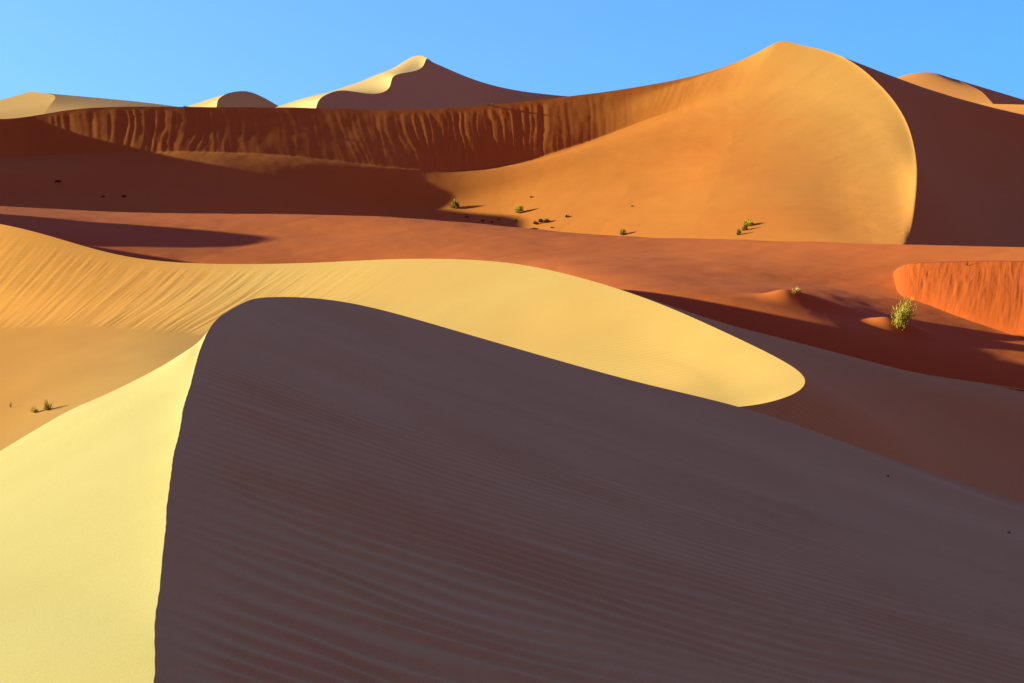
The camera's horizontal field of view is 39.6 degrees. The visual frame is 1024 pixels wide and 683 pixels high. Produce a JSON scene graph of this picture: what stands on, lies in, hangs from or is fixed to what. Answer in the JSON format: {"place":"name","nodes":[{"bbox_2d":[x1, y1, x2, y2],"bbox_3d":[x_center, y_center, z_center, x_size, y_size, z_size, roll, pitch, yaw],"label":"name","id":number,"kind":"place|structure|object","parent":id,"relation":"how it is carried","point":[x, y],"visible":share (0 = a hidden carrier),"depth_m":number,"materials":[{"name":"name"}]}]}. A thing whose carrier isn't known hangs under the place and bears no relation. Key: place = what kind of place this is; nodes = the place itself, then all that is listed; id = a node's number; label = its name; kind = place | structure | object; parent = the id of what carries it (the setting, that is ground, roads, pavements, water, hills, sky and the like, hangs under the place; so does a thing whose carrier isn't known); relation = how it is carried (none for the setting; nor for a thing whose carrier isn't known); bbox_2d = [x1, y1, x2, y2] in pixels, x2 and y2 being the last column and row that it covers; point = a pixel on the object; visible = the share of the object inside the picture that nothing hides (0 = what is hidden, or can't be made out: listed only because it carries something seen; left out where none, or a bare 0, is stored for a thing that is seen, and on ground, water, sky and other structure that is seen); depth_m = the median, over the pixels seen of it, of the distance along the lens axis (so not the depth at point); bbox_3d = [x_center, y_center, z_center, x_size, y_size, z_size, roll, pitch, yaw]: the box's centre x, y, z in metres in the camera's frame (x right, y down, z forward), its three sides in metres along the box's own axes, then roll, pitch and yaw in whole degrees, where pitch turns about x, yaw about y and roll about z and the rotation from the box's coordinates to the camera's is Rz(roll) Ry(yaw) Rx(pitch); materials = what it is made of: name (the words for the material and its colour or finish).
{"place":"outdoors","nodes":[
{"label":"outdoors","id":0,"kind":"place"},
{"bbox_2d":[0,92,175,118],"bbox_3d":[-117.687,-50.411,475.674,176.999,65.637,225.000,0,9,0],"label":"dune","id":1,"kind":"structure","parent":0,"point":[27,104],"depth_m":440.77,"materials":[{"name":"beige sand"}]},
{"bbox_2d":[187,91,277,106],"bbox_3d":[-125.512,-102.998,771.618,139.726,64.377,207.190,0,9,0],"label":"dune dome","id":2,"kind":"structure","parent":0,"point":[241,99],"depth_m":738.69,"materials":[{"name":"beige sand"}]},
{"bbox_2d":[278,55,490,109],"bbox_3d":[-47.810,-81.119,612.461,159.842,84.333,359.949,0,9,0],"label":"dune peak","id":3,"kind":"structure","parent":0,"point":[419,82],"depth_m":558.58,"materials":[{"name":"beige sand"}]},
{"bbox_2d":[435,63,566,104],"bbox_3d":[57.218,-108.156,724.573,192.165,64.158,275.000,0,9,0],"label":"dune shoulder","id":4,"kind":"object","parent":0,"point":[492,94],"visible":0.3,"depth_m":641.24},
{"bbox_2d":[0,297,1023,682],"bbox_3d":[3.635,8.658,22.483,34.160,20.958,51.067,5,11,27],"label":"dune","id":5,"kind":"structure","parent":0,"point":[282,489],"depth_m":9.99,"materials":[{"name":"beige sand"}]},
{"bbox_2d":[0,41,1023,246],"bbox_3d":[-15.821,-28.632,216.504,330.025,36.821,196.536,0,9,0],"label":"dune","id":6,"kind":"structure","parent":0,"point":[783,141],"depth_m":215.12,"materials":[{"name":"orange sand"}]},
{"bbox_2d":[449,199,459,207],"bbox_3d":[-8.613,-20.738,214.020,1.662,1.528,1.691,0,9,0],"label":"desert shrub","id":7,"kind":"object","parent":6,"relation":"on","point":[454,204],"visible":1,"depth_m":213.84,"materials":[{"name":"green plant"}]},
{"bbox_2d":[515,204,523,212],"bbox_3d":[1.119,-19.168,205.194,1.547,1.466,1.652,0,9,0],"label":"desert shrub","id":8,"kind":"object","parent":6,"relation":"on","point":[519,208],"visible":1,"depth_m":204.94,"materials":[{"name":"yellow plant"}]},
{"bbox_2d":[538,218,549,222],"bbox_3d":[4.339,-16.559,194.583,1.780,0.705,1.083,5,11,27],"label":"desert shrub","id":9,"kind":"object","parent":6,"relation":"on","point":[545,220],"visible":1,"depth_m":194.48,"materials":[{"name":"green plant"}]},
{"bbox_2d":[620,229,625,234],"bbox_3d":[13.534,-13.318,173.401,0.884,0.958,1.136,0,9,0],"label":"desert shrub","id":10,"kind":"object","parent":6,"relation":"on","point":[623,232],"visible":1,"depth_m":173.16,"materials":[{"name":"green plant"}]},
{"bbox_2d":[742,224,747,230],"bbox_3d":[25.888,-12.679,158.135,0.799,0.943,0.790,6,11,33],"label":"desert shrub","id":11,"kind":"object","parent":6,"relation":"on","point":[744,227],"visible":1,"depth_m":158.06,"materials":[{"name":"green plant"}]},
{"bbox_2d":[744,218,752,225],"bbox_3d":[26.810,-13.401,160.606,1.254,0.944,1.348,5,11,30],"label":"desert shrub","id":12,"kind":"object","parent":6,"relation":"on","point":[749,222],"visible":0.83,"depth_m":160.26,"materials":[{"name":"yellow plant"}]},
{"bbox_2d":[0,224,1023,502],"bbox_3d":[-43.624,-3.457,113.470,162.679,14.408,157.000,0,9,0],"label":"dune tongue","id":13,"kind":"object","parent":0,"point":[80,324],"visible":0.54,"depth_m":67.14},
{"bbox_2d":[42,399,52,409],"bbox_3d":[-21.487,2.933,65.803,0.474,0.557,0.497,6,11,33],"label":"desert shrub","id":14,"kind":"object","parent":13,"relation":"on","point":[47,406],"visible":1,"depth_m":65.79,"materials":[{"name":"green plant"}]},
{"bbox_2d":[0,206,1023,388],"bbox_3d":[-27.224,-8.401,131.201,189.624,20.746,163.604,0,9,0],"label":"dune ridge","id":15,"kind":"structure","parent":0,"point":[847,299],"depth_m":101.49,"materials":[{"name":"orange sand"}]},
{"bbox_2d":[890,297,916,328],"bbox_3d":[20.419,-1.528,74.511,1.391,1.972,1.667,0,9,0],"label":"desert bush","id":16,"kind":"object","parent":15,"relation":"on","point":[902,316],"visible":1,"depth_m":74.20,"materials":[{"name":"yellow plant"}]},
{"bbox_2d":[0,0,1023,106],"label":"sky","id":17,"kind":"structure","parent":0,"point":[178,53],"materials":[{"name":"blue"}]},
{"bbox_2d":[791,287,800,293],"bbox_3d":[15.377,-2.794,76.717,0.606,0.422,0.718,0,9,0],"label":"dry grass","id":18,"kind":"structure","parent":0,"point":[796,290],"depth_m":76.60,"materials":[{"name":"plant"}]},
{"bbox_2d":[893,261,1023,337],"bbox_3d":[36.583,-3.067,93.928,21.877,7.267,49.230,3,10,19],"label":"dune","id":19,"kind":"structure","parent":0,"point":[990,294],"depth_m":83.92,"materials":[{"name":"orange sand"}]},
{"bbox_2d":[897,72,1023,104],"bbox_3d":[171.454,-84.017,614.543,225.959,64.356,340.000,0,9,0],"label":"dune","id":20,"kind":"structure","parent":0,"point":[952,87],"depth_m":557.01,"materials":[{"name":"orange sand"}]},
{"bbox_2d":[977,103,1023,114],"bbox_3d":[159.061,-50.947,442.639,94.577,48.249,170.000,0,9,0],"label":"sand dune","id":21,"kind":"structure","parent":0,"point":[1015,108],"depth_m":400.74,"materials":[{"name":"orange sand"}]}
]}

